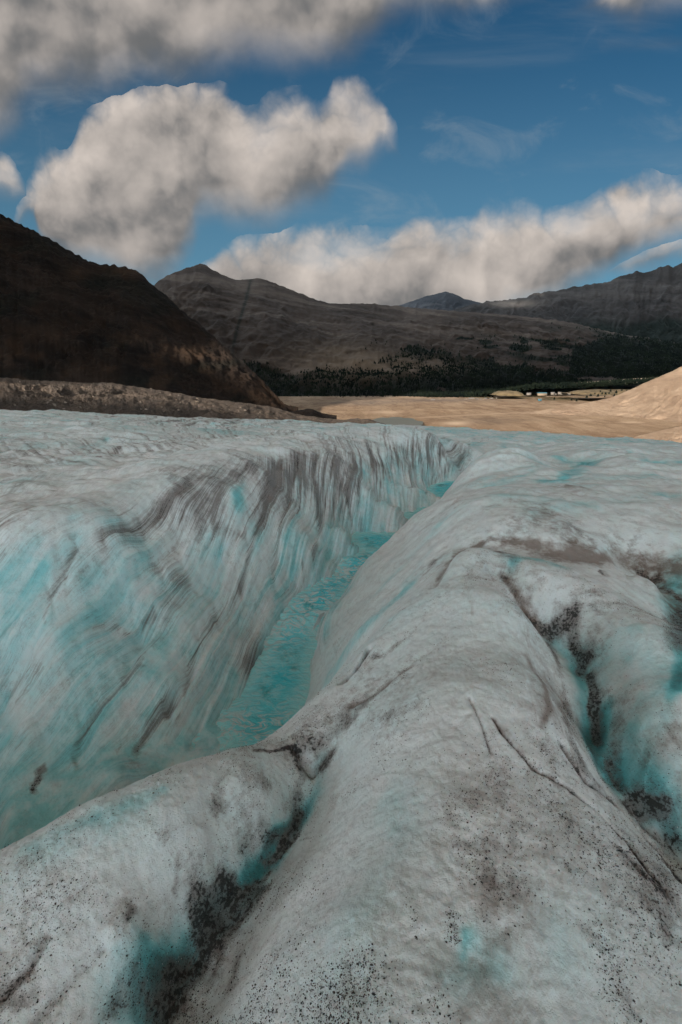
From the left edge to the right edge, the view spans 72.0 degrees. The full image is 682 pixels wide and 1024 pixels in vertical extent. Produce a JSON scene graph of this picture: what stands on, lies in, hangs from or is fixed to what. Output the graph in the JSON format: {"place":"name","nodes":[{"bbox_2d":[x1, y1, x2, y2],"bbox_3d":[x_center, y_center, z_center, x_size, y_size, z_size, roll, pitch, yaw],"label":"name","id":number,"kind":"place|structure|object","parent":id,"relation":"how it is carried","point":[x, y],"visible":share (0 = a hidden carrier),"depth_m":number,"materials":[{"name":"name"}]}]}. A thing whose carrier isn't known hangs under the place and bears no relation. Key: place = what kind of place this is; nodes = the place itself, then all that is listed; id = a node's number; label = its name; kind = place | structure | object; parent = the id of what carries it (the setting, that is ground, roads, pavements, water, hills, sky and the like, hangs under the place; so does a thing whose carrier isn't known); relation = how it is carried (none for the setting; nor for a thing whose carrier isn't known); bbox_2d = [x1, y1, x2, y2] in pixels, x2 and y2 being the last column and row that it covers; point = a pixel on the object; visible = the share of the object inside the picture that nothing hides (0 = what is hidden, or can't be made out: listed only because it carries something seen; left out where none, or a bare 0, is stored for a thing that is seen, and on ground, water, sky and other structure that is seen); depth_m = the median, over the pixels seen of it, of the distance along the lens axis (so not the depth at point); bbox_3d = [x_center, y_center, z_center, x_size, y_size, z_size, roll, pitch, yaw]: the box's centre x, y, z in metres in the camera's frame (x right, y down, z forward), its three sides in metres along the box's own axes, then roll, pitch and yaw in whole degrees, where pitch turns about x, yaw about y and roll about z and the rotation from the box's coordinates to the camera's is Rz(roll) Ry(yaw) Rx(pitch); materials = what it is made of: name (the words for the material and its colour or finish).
{"place":"outdoors","nodes":[
{"label":"outdoors","id":0,"kind":"place"},
{"bbox_2d":[0,214,297,411],"bbox_3d":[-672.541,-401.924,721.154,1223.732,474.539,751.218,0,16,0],"label":"dark mountain","id":1,"kind":"structure","parent":0,"point":[66,315],"depth_m":621.98,"materials":[{"name":"brown stone"}]},
{"bbox_2d":[0,377,385,424],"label":"moraine","id":2,"kind":"structure","parent":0,"point":[114,397],"depth_m":215.40,"materials":[{"name":"grey gravel"}]},
{"bbox_2d":[290,409,336,418],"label":"dark knoll","id":3,"kind":"structure","parent":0,"point":[309,412],"depth_m":614.07,"materials":[{"name":"stone"}]},
{"bbox_2d":[189,481,453,751],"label":"meltwater stream","id":4,"kind":"structure","parent":0,"point":[271,699],"depth_m":7.92,"materials":[{"name":"teal liquid"}]},
{"bbox_2d":[0,409,681,1023],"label":"glacier","id":5,"kind":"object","parent":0,"point":[158,575],"visible":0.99,"depth_m":3.48,"materials":[{"name":"white ice"}]},
{"bbox_2d":[0,549,681,1023],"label":"rock grit","id":6,"kind":"object","parent":5,"relation":"on","point":[406,897],"visible":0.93,"depth_m":2.12,"materials":[{"name":"black gravel"}]},
{"bbox_2d":[0,0,681,305],"label":"sky","id":7,"kind":"structure","parent":0,"point":[380,152],"materials":[{"name":"blue"}]},
{"bbox_2d":[373,417,422,424],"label":"pond","id":8,"kind":"structure","parent":0,"point":[399,421],"depth_m":697.08,"materials":[{"name":"grey liquid"}]},
{"bbox_2d":[154,264,681,395],"bbox_3d":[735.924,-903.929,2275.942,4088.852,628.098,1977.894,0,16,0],"label":"mountain","id":9,"kind":"structure","parent":0,"point":[263,322],"depth_m":2134.90,"materials":[{"name":"stone"}]},
{"bbox_2d":[243,322,681,397],"bbox_3d":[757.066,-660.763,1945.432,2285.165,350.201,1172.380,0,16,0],"label":"forest","id":10,"kind":"object","parent":9,"relation":"on","point":[629,373],"visible":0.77,"depth_m":1740.45,"materials":[{"name":"green plant"}]},
{"bbox_2d":[398,291,479,310],"bbox_3d":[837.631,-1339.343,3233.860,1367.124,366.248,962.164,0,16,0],"label":"peak","id":11,"kind":"structure","parent":0,"point":[447,301],"depth_m":3233.32,"materials":[{"name":"grey stone"}]},
{"bbox_2d":[279,377,681,437],"bbox_3d":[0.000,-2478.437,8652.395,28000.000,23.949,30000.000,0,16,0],"label":"ground","id":12,"kind":"structure","parent":0,"point":[501,413],"depth_m":900.37,"materials":[{"name":"sand"}]},
{"bbox_2d":[490,390,524,395],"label":"grassy mound","id":13,"kind":"object","parent":12,"relation":"on","point":[507,393],"visible":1,"depth_m":1358.64,"materials":[{"name":"beige plant"}]},
{"bbox_2d":[537,392,546,395],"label":"building","id":14,"kind":"structure","parent":12,"relation":"on","point":[541,393],"depth_m":1374.45,"materials":[{"name":"white glass"}]},
{"bbox_2d":[454,263,681,342],"bbox_3d":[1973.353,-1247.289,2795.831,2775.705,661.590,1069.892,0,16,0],"label":"ridge","id":15,"kind":"structure","parent":0,"point":[644,305],"depth_m":2832.25,"materials":[{"name":"stone"}]},
{"bbox_2d":[558,389,627,394],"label":"grassy bank","id":16,"kind":"structure","parent":0,"point":[591,391],"depth_m":1252.47,"materials":[{"name":"green plant"}]},
{"bbox_2d":[521,366,681,422],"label":"sand hill","id":17,"kind":"structure","parent":0,"point":[659,398],"depth_m":868.40,"materials":[{"name":"beige sand"}]},
{"bbox_2d":[632,425,681,442],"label":"sand brow","id":18,"kind":"object","parent":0,"point":[674,434],"visible":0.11,"depth_m":397.80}
]}

